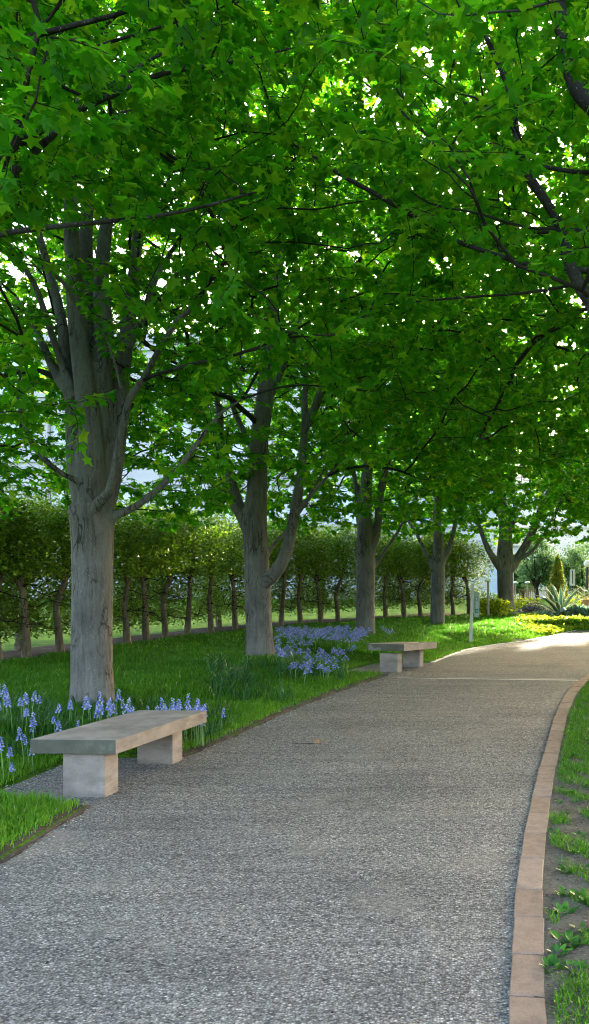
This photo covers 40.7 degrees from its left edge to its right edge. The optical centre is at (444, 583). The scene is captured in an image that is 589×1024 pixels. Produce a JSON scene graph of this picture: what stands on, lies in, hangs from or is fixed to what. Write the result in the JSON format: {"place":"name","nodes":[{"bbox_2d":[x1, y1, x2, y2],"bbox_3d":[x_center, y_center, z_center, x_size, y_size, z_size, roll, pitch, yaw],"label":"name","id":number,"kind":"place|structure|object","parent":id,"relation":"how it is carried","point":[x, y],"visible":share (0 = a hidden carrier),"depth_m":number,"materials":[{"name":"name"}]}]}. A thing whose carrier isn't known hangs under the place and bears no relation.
{"place":"outdoors","nodes":[
{"label":"outdoors","id":0,"kind":"place"},
{"bbox_2d":[0,682,280,784],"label":"grass","id":1,"kind":"structure","parent":0,"point":[60,693],"depth_m":8.32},
{"bbox_2d":[0,630,588,1023],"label":"path","id":2,"kind":"structure","parent":0,"point":[234,803],"depth_m":4.49,"materials":[{"name":"gravel"}]},
{"bbox_2d":[30,710,205,796],"bbox_3d":[-2.742,1.470,6.633,0.671,0.520,1.504,0,0,11],"label":"stone bench","id":3,"kind":"object","parent":2,"relation":"on","point":[90,751],"visible":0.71,"depth_m":6.11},
{"bbox_2d":[3,675,392,871],"bbox_3d":[-2.401,1.538,8.204,1.557,0.252,7.964,0,0,13],"label":"debris","id":4,"kind":"object","parent":2,"relation":"on","point":[103,806],"visible":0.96,"depth_m":6.22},
{"bbox_2d":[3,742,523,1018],"bbox_3d":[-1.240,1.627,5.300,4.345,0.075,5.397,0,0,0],"label":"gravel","id":5,"kind":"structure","parent":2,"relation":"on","point":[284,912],"depth_m":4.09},
{"bbox_2d":[28,686,529,1012],"bbox_3d":[-1.232,1.561,6.881,3.988,0.205,8.790,0,0,12],"label":"debris","id":6,"kind":"object","parent":2,"relation":"on","point":[270,895],"visible":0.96,"depth_m":3.94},
{"bbox_2d":[397,677,577,679],"bbox_3d":[0.636,1.433,11.560,2.735,0.017,0.135,0,0,4],"label":"path joint","id":7,"kind":"object","parent":2,"relation":"on","point":[488,678],"visible":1,"depth_m":11.56,"materials":[{"name":"concrete"}]},
{"bbox_2d":[0,599,588,858],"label":"ground","id":8,"kind":"structure","parent":0,"point":[44,640],"depth_m":16.73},
{"bbox_2d":[0,505,7,570],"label":"hedge tree","id":9,"kind":"object","parent":8,"relation":"on","point":[4,567],"visible":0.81,"depth_m":10.81,"materials":[{"name":"green plant"}]},
{"bbox_2d":[0,486,36,635],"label":"hedge tree","id":10,"kind":"object","parent":8,"relation":"on","point":[3,553],"visible":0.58,"depth_m":11.32,"materials":[{"name":"green plant"}]},
{"bbox_2d":[16,727,23,765],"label":"bluebell","id":11,"kind":"object","parent":8,"relation":"on","point":[21,738],"visible":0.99,"depth_m":6.69,"materials":[{"name":"blue plant"}]},
{"bbox_2d":[21,692,28,732],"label":"bluebell","id":12,"kind":"object","parent":8,"relation":"on","point":[26,697],"visible":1,"depth_m":7.25,"materials":[{"name":"blue plant"}]},
{"bbox_2d":[0,481,70,657],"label":"hedge tree","id":13,"kind":"object","parent":8,"relation":"on","point":[26,647],"visible":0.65,"depth_m":11.91,"materials":[{"name":"green plant"}]},
{"bbox_2d":[0,787,84,850],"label":"grass","id":14,"kind":"structure","parent":8,"relation":"on","point":[11,809],"depth_m":5.42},
{"bbox_2d":[0,803,88,863],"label":"soil edge","id":15,"kind":"object","parent":8,"relation":"on","point":[18,841],"visible":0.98,"depth_m":5.02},
{"bbox_2d":[9,805,91,854],"bbox_3d":[-3.446,1.688,1.960,0.532,0.065,7.735,0,0,11],"label":"path edging","id":16,"kind":"object","parent":8,"relation":"on","point":[51,828],"visible":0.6,"depth_m":5.25,"materials":[{"name":"metal"}]},
{"bbox_2d":[37,499,145,635],"bbox_3d":[-6.209,-0.198,13.461,1.410,2.906,1.643,0,0,18],"label":"hedge tree","id":17,"kind":"object","parent":8,"relation":"on","point":[121,557],"visible":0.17,"depth_m":13.49,"materials":[{"name":"green plant"}]},
{"bbox_2d":[0,689,243,756],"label":"flowers","id":18,"kind":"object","parent":8,"relation":"on","point":[52,714],"depth_m":7.79,"materials":[{"name":"green plant"}]},
{"bbox_2d":[0,645,383,709],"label":"grass","id":19,"kind":"structure","parent":8,"relation":"on","point":[159,667],"depth_m":10.67,"materials":[{"name":"plant"}]},
{"bbox_2d":[0,0,415,369],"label":"maple tree","id":20,"kind":"object","parent":8,"relation":"on","point":[61,118],"visible":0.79,"depth_m":5.03,"materials":[{"name":"green plant"}]},
{"bbox_2d":[177,509,243,633],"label":"hedge tree","id":21,"kind":"object","parent":8,"relation":"on","point":[209,607],"visible":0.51,"depth_m":17.13,"materials":[{"name":"green plant"}]},
{"bbox_2d":[186,526,242,626],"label":"hedge tree","id":22,"kind":"object","parent":8,"relation":"on","point":[218,624],"visible":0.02,"depth_m":19.51,"materials":[{"name":"green plant"}]},
{"bbox_2d":[2,613,458,664],"bbox_3d":[-3.960,1.147,19.322,3.796,0.179,18.434,0,0,26],"label":"mulch bed","id":23,"kind":"object","parent":8,"relation":"on","point":[36,651],"visible":0.3,"depth_m":16.75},
{"bbox_2d":[0,493,56,650],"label":"hedge tree","id":24,"kind":"object","parent":23,"relation":"on","point":[17,647],"visible":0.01,"depth_m":13.29,"materials":[{"name":"green plant"}]},
{"bbox_2d":[0,479,62,661],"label":"hedge tree","id":25,"kind":"object","parent":23,"relation":"on","point":[5,536],"visible":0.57,"depth_m":11.66,"materials":[{"name":"green plant"}]},
{"bbox_2d":[5,489,117,652],"bbox_3d":[-6.456,-0.240,12.725,1.477,3.033,1.697,0,0,14],"label":"hedge tree","id":26,"kind":"object","parent":23,"relation":"on","point":[58,594],"visible":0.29,"depth_m":12.63,"materials":[{"name":"green plant"}]},
{"bbox_2d":[113,500,176,643],"bbox_3d":[-5.946,-0.166,14.190,1.423,2.848,1.549,0,0,14],"label":"hedge tree","id":27,"kind":"object","parent":23,"relation":"on","point":[126,588],"visible":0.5,"depth_m":14.13,"materials":[{"name":"green plant"}]},
{"bbox_2d":[113,517,180,625],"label":"hedge tree","id":28,"kind":"object","parent":23,"relation":"on","point":[134,589],"depth_m":16.62,"materials":[{"name":"green plant"}]},
{"bbox_2d":[113,493,190,642],"bbox_3d":[-5.812,-0.266,14.856,1.396,3.053,1.606,0,0,11],"label":"hedge tree","id":29,"kind":"object","parent":23,"relation":"on","point":[145,625],"visible":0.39,"depth_m":14.74,"materials":[{"name":"green plant"}]},
{"bbox_2d":[126,505,209,638],"bbox_3d":[-5.717,-0.248,15.486,1.476,2.976,1.697,0,0,13],"label":"hedge tree","id":30,"kind":"object","parent":23,"relation":"on","point":[163,609],"visible":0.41,"depth_m":15.42,"materials":[{"name":"green plant"}]},
{"bbox_2d":[149,507,227,634],"bbox_3d":[-5.491,-0.227,16.231,1.410,2.921,1.643,0,0,13],"label":"hedge tree","id":31,"kind":"object","parent":23,"relation":"on","point":[188,610],"visible":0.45,"depth_m":16.21,"materials":[{"name":"green plant"}]},
{"bbox_2d":[222,515,295,618],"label":"hedge tree","id":32,"kind":"object","parent":23,"relation":"on","point":[270,557],"visible":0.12,"depth_m":18.96,"materials":[{"name":"green plant"}]},
{"bbox_2d":[244,514,316,625],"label":"hedge tree","id":33,"kind":"object","parent":23,"relation":"on","point":[281,606],"visible":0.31,"depth_m":20.06,"materials":[{"name":"green plant"}]},
{"bbox_2d":[289,519,353,622],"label":"hedge tree","id":34,"kind":"object","parent":23,"relation":"on","point":[316,577],"visible":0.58,"depth_m":21.40,"materials":[{"name":"green plant"}]},
{"bbox_2d":[330,530,391,611],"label":"hedge tree","id":35,"kind":"object","parent":23,"relation":"on","point":[352,577],"visible":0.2,"depth_m":22.75,"materials":[{"name":"green plant"}]},
{"bbox_2d":[410,536,463,608],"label":"hedge tree","id":36,"kind":"object","parent":23,"relation":"on","point":[446,563],"visible":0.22,"depth_m":25.47,"materials":[{"name":"green plant"}]},
{"bbox_2d":[428,535,479,614],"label":"hedge tree","id":37,"kind":"object","parent":23,"relation":"on","point":[453,580],"visible":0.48,"depth_m":26.09,"materials":[{"name":"green plant"}]},
{"bbox_2d":[446,536,495,613],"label":"hedge tree","id":38,"kind":"object","parent":23,"relation":"on","point":[465,577],"visible":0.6,"depth_m":26.69,"materials":[{"name":"green plant"}]},
{"bbox_2d":[197,515,270,629],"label":"hedge tree","id":39,"kind":"object","parent":8,"relation":"on","point":[232,580],"visible":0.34,"depth_m":18.08,"materials":[{"name":"green plant"}]},
{"bbox_2d":[0,333,494,598],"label":"pale building","id":40,"kind":"structure","parent":8,"relation":"on","point":[143,476],"depth_m":50.00,"materials":[{"name":"stone"}]},
{"bbox_2d":[0,423,20,457],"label":"window","id":41,"kind":"structure","parent":40,"relation":"in","point":[8,424],"depth_m":50.42,"materials":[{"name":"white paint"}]},
{"bbox_2d":[51,421,65,457],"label":"window","id":42,"kind":"structure","parent":40,"relation":"in","point":[53,427],"depth_m":50.42,"materials":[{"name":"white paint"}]},
{"bbox_2d":[51,486,70,506],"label":"window","id":43,"kind":"structure","parent":40,"relation":"in","point":[61,496],"depth_m":50.42,"materials":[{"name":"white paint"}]},
{"bbox_2d":[117,485,132,519],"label":"window","id":44,"kind":"structure","parent":40,"relation":"in","point":[127,495],"depth_m":50.42,"materials":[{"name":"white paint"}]},
{"bbox_2d":[162,485,184,508],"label":"window","id":45,"kind":"structure","parent":40,"relation":"in","point":[178,488],"depth_m":50.42,"materials":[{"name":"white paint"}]},
{"bbox_2d":[162,421,188,457],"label":"window","id":46,"kind":"structure","parent":40,"relation":"in","point":[186,425],"depth_m":50.42,"materials":[{"name":"glass"}]},
{"bbox_2d":[218,485,244,522],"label":"window","id":47,"kind":"structure","parent":40,"relation":"in","point":[243,495],"depth_m":50.42,"materials":[{"name":"glass"}]},
{"bbox_2d":[224,423,244,457],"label":"window","id":48,"kind":"structure","parent":40,"relation":"in","point":[234,449],"depth_m":50.42,"materials":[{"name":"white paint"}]},
{"bbox_2d":[273,485,300,517],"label":"window","id":49,"kind":"structure","parent":40,"relation":"in","point":[291,487],"depth_m":50.42,"materials":[{"name":"glass"}]},
{"bbox_2d":[329,485,355,522],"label":"window","id":50,"kind":"structure","parent":40,"relation":"in","point":[349,493],"depth_m":50.42,"materials":[{"name":"white paint"}]},
{"bbox_2d":[0,0,517,704],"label":"maple tree","id":51,"kind":"object","parent":8,"relation":"on","point":[96,400],"visible":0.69,"depth_m":7.95,"materials":[{"name":"green plant"}]},
{"bbox_2d":[192,650,358,702],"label":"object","id":52,"kind":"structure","parent":8,"relation":"on","point":[243,673],"depth_m":10.51,"materials":[{"name":"green plant"}]},
{"bbox_2d":[182,674,384,754],"bbox_3d":[-1.764,1.507,9.569,0.295,0.223,4.952,0,0,18],"label":"soil edge","id":53,"kind":"object","parent":8,"relation":"on","point":[272,713],"visible":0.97,"depth_m":8.93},
{"bbox_2d":[182,674,388,756],"bbox_3d":[-1.761,1.544,9.591,0.238,0.264,4.982,0,0,18],"label":"path edging","id":54,"kind":"object","parent":8,"relation":"on","point":[260,722],"visible":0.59,"depth_m":8.87,"materials":[{"name":"metal"}]},
{"bbox_2d":[0,0,585,657],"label":"maple tree","id":55,"kind":"object","parent":8,"relation":"on","point":[260,576],"visible":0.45,"depth_m":10.73,"materials":[{"name":"green plant"}]},
{"bbox_2d":[271,514,334,623],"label":"hedge tree","id":56,"kind":"object","parent":8,"relation":"on","point":[303,558],"visible":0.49,"depth_m":20.67,"materials":[{"name":"green plant"}]},
{"bbox_2d":[113,625,512,664],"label":"grass","id":57,"kind":"structure","parent":8,"relation":"on","point":[230,639],"depth_m":15.26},
{"bbox_2d":[291,532,347,613],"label":"hedge tree","id":58,"kind":"object","parent":8,"relation":"on","point":[315,584],"visible":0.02,"depth_m":23.34,"materials":[{"name":"green plant"}]},
{"bbox_2d":[307,518,356,621],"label":"hedge tree","id":59,"kind":"object","parent":8,"relation":"on","point":[336,601],"visible":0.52,"depth_m":21.96,"materials":[{"name":"green plant"}]},
{"bbox_2d":[150,150,542,634],"bbox_3d":[-1.831,-3.860,16.384,8.642,10.497,8.521,0,0,0],"label":"maple tree","id":60,"kind":"object","parent":8,"relation":"on","point":[369,532],"visible":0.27,"depth_m":16.05,"materials":[{"name":"green plant"}]},
{"bbox_2d":[344,536,394,609],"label":"hedge tree","id":61,"kind":"object","parent":8,"relation":"on","point":[354,581],"visible":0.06,"depth_m":24.81,"materials":[{"name":"green plant"}]},
{"bbox_2d":[356,529,416,618],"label":"hedge tree","id":62,"kind":"object","parent":8,"relation":"on","point":[384,586],"visible":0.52,"depth_m":23.56,"materials":[{"name":"green plant"}]},
{"bbox_2d":[379,533,418,614],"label":"hedge tree","id":63,"kind":"object","parent":8,"relation":"on","point":[400,585],"visible":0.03,"depth_m":26.20,"materials":[{"name":"green plant"}]},
{"bbox_2d":[367,642,436,671],"bbox_3d":[-0.695,1.220,12.740,0.636,0.519,1.290,0,0,24],"label":"stone bench","id":64,"kind":"object","parent":8,"relation":"on","point":[412,656],"visible":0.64,"depth_m":12.27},
{"bbox_2d":[377,536,432,616],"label":"hedge tree","id":65,"kind":"object","parent":8,"relation":"on","point":[402,592],"visible":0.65,"depth_m":24.20,"materials":[{"name":"green plant"}]},
{"bbox_2d":[394,532,448,615],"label":"hedge tree","id":66,"kind":"object","parent":8,"relation":"on","point":[418,594],"visible":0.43,"depth_m":24.83,"materials":[{"name":"green plant"}]},
{"bbox_2d":[272,612,588,638],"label":"grass","id":67,"kind":"structure","parent":8,"relation":"on","point":[497,625],"depth_m":20.38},
{"bbox_2d":[297,257,577,625],"bbox_3d":[-0.262,-3.842,20.295,8.102,10.619,7.958,0,0,0],"label":"maple tree","id":68,"kind":"object","parent":8,"relation":"on","point":[438,559],"visible":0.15,"depth_m":20.34,"materials":[{"name":"green plant"}]},
{"bbox_2d":[291,0,588,327],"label":"maple tree","id":69,"kind":"object","parent":8,"relation":"on","point":[514,21],"visible":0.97,"depth_m":4.85,"materials":[{"name":"green plant"}]},
{"bbox_2d":[333,0,588,469],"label":"maple tree","id":70,"kind":"object","parent":8,"relation":"on","point":[559,307],"visible":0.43,"depth_m":9.69,"materials":[{"name":"green plant"}]},
{"bbox_2d":[469,583,478,642],"bbox_3d":[0.644,0.714,17.044,0.228,1.427,0.096,0,0,0],"label":"sign post","id":71,"kind":"object","parent":8,"relation":"on","point":[474,601],"visible":0.89,"depth_m":17.01,"materials":[{"name":"metal"}]},
{"bbox_2d":[360,292,588,614],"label":"maple tree","id":72,"kind":"object","parent":8,"relation":"on","point":[505,561],"visible":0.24,"depth_m":25.71,"materials":[{"name":"green plant"}]},
{"bbox_2d":[462,592,496,611],"bbox_3d":[1.407,0.722,27.485,1.342,0.901,1.322,0,0,-43],"label":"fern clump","id":73,"kind":"object","parent":8,"relation":"on","point":[482,594],"visible":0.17,"depth_m":27.34,"materials":[{"name":"green plant"}]},
{"bbox_2d":[485,579,491,615],"bbox_3d":[1.352,0.625,24.000,0.240,1.530,0.240,0,0,0],"label":"garden light","id":74,"kind":"object","parent":8,"relation":"on","point":[488,581],"visible":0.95,"depth_m":23.97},
{"bbox_2d":[473,594,515,615],"bbox_3d":[1.591,0.755,24.483,1.269,0.836,1.244,0,0,36],"label":"shrub","id":75,"kind":"object","parent":8,"relation":"on","point":[496,607],"visible":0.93,"depth_m":24.28,"materials":[{"name":"green plant"}]},
{"bbox_2d":[476,556,513,598],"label":"building","id":76,"kind":"structure","parent":8,"relation":"on","point":[492,586],"depth_m":40.00,"materials":[{"name":"paint"}]},
{"bbox_2d":[430,630,575,662],"bbox_3d":[1.575,1.400,17.905,0.473,0.108,9.412,0,0,25],"label":"path edging","id":77,"kind":"object","parent":8,"relation":"on","point":[436,660],"visible":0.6,"depth_m":16.80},
{"bbox_2d":[514,553,533,603],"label":"park tree","id":78,"kind":"object","parent":8,"relation":"on","point":[519,585],"visible":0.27,"depth_m":41.74,"materials":[{"name":"green plant"}]},
{"bbox_2d":[471,135,588,506],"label":"maple tree","id":79,"kind":"object","parent":8,"relation":"on","point":[572,338],"visible":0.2,"depth_m":15.04,"materials":[{"name":"green plant"}]},
{"bbox_2d":[515,533,562,607],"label":"park tree","id":80,"kind":"object","parent":8,"relation":"on","point":[536,573],"visible":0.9,"depth_m":38.73,"materials":[{"name":"green plant"}]},
{"bbox_2d":[495,453,588,598],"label":"pale building","id":81,"kind":"structure","parent":8,"relation":"on","point":[564,543],"depth_m":62.00,"materials":[{"name":"paint"}]},
{"bbox_2d":[513,546,543,586],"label":"window","id":82,"kind":"structure","parent":81,"relation":"in","point":[515,548],"depth_m":62.43,"materials":[{"name":"glass"}]},
{"bbox_2d":[510,489,546,524],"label":"window","id":83,"kind":"structure","parent":81,"relation":"in","point":[525,512],"depth_m":62.43,"materials":[{"name":"glass"}]},
{"bbox_2d":[509,674,588,1023],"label":"kerb","id":84,"kind":"structure","parent":8,"relation":"on","point":[527,983],"depth_m":4.03,"materials":[{"name":"stone"}]},
{"bbox_2d":[531,385,588,523],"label":"maple tree","id":85,"kind":"object","parent":8,"relation":"on","point":[585,519],"visible":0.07,"depth_m":30.29,"materials":[{"name":"green plant"}]},
{"bbox_2d":[534,682,588,1023],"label":"soil strip","id":86,"kind":"object","parent":8,"relation":"on","point":[550,886],"visible":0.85,"depth_m":4.22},
{"bbox_2d":[539,954,564,973],"bbox_3d":[0.458,1.649,3.320,0.139,0.051,0.138,0,0,-44],"label":"weed","id":87,"kind":"object","parent":86,"relation":"on","point":[552,958],"visible":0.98,"depth_m":3.35,"materials":[{"name":"green plant"}]},
{"bbox_2d":[547,943,572,956],"bbox_3d":[0.518,1.653,3.448,0.129,0.044,0.104,0,0,42],"label":"weed","id":88,"kind":"object","parent":86,"relation":"on","point":[556,947],"visible":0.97,"depth_m":3.47,"materials":[{"name":"green plant"}]},
{"bbox_2d":[547,929,579,948],"bbox_3d":[0.541,1.649,3.565,0.138,0.050,0.173,0,0,-7],"label":"weed","id":89,"kind":"object","parent":86,"relation":"on","point":[556,934],"visible":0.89,"depth_m":3.59,"materials":[{"name":"green plant"}]},
{"bbox_2d":[548,901,578,914],"bbox_3d":[0.600,1.650,3.879,0.144,0.049,0.117,0,0,-38],"label":"weed","id":90,"kind":"object","parent":86,"relation":"on","point":[564,906],"visible":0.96,"depth_m":3.89,"materials":[{"name":"green plant"}]},
{"bbox_2d":[540,678,588,1023],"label":"grass","id":91,"kind":"structure","parent":86,"relation":"on","point":[563,771],"depth_m":5.31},
{"bbox_2d":[556,864,573,874],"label":"weed","id":92,"kind":"object","parent":86,"relation":"on","point":[564,871],"visible":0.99,"depth_m":4.41,"materials":[{"name":"green plant"}]},
{"bbox_2d":[545,742,586,1019],"bbox_3d":[1.082,1.617,5.282,0.722,0.078,5.445,0,0,9],"label":"debris","id":93,"kind":"object","parent":86,"relation":"on","point":[565,912],"visible":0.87,"depth_m":3.86,"materials":[{"name":"plant"}]},
{"bbox_2d":[545,735,588,1017],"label":"debris","id":94,"kind":"object","parent":86,"relation":"on","point":[567,875],"visible":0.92,"depth_m":4.43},
{"bbox_2d":[554,885,580,897],"bbox_3d":[0.645,1.650,4.094,0.132,0.049,0.133,0,0,-42],"label":"weed","id":95,"kind":"object","parent":86,"relation":"on","point":[562,890],"visible":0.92,"depth_m":4.11,"materials":[{"name":"green plant"}]},
{"bbox_2d":[559,932,588,947],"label":"weed","id":96,"kind":"object","parent":86,"relation":"on","point":[567,936],"visible":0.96,"depth_m":3.56,"materials":[{"name":"green plant"}]},
{"bbox_2d":[565,959,588,975],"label":"weed","id":97,"kind":"object","parent":86,"relation":"on","point":[582,963],"visible":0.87,"depth_m":3.32,"materials":[{"name":"green plant"}]},
{"bbox_2d":[569,888,587,900],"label":"weed","id":98,"kind":"object","parent":86,"relation":"on","point":[583,890],"visible":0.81,"depth_m":4.08,"materials":[{"name":"green plant"}]},
{"bbox_2d":[570,569,574,598],"bbox_3d":[5.471,0.390,33.008,0.226,1.960,0.084,0,0,0],"label":"signboard","id":99,"kind":"object","parent":8,"relation":"on","point":[572,577],"visible":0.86,"depth_m":32.97,"materials":[{"name":"metal"}]},
{"bbox_2d":[559,536,588,598],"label":"park tree","id":100,"kind":"object","parent":8,"relation":"on","point":[574,559],"visible":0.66,"depth_m":39.52,"materials":[{"name":"green plant"}]},
{"bbox_2d":[584,560,588,589],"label":"street lamp","id":101,"kind":"object","parent":8,"relation":"on","point":[586,563],"visible":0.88,"depth_m":33.94,"materials":[{"name":"metal"}]},
{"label":"planting bed","id":102,"kind":"structure","parent":8,"relation":"on","visible":0},
{"bbox_2d":[514,595,545,612],"bbox_3d":[2.991,0.908,29.473,1.904,0.922,1.197,0,0,0],"label":"lime shrub","id":103,"kind":"object","parent":102,"relation":"on","point":[517,604],"visible":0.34,"depth_m":29.37,"materials":[{"name":"green plant"}]},
{"bbox_2d":[516,602,546,612],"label":"dark shrub","id":104,"kind":"object","parent":102,"relation":"on","point":[531,608],"visible":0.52,"depth_m":27.07,"materials":[{"name":"grey plant"}]},
{"bbox_2d":[532,609,558,616],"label":"hosta plant","id":105,"kind":"object","parent":102,"relation":"on","point":[545,613],"visible":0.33,"depth_m":26.07,"materials":[{"name":"green plant"}]},
{"bbox_2d":[522,582,588,613],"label":"agave","id":106,"kind":"object","parent":102,"relation":"on","point":[559,599],"visible":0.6,"depth_m":27.43,"materials":[{"name":"green plant"}]},
{"bbox_2d":[545,552,568,607],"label":"conifer","id":107,"kind":"object","parent":102,"relation":"on","point":[557,580],"visible":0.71,"depth_m":30.37,"materials":[{"name":"green plant"}]},
{"bbox_2d":[565,594,584,605],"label":"lime shrub","id":108,"kind":"object","parent":102,"relation":"on","point":[572,600],"visible":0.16,"depth_m":31.38,"materials":[{"name":"yellow plant"}]},
{"bbox_2d":[562,604,588,616],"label":"leafy plant","id":109,"kind":"object","parent":102,"relation":"on","point":[582,610],"visible":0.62,"depth_m":26.23,"materials":[{"name":"green plant"}]},
{"bbox_2d":[571,585,588,605],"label":"agave","id":110,"kind":"object","parent":102,"relation":"on","point":[585,602],"visible":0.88,"depth_m":28.85,"materials":[{"name":"green plant"}]},
{"bbox_2d":[0,0,588,450],"label":"sky","id":111,"kind":"structure","parent":0,"point":[161,282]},
{"bbox_2d":[508,612,588,633],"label":"ground cover","id":112,"kind":"object","parent":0,"point":[546,628],"visible":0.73,"depth_m":22.11,"materials":[{"name":"yellow plant"}]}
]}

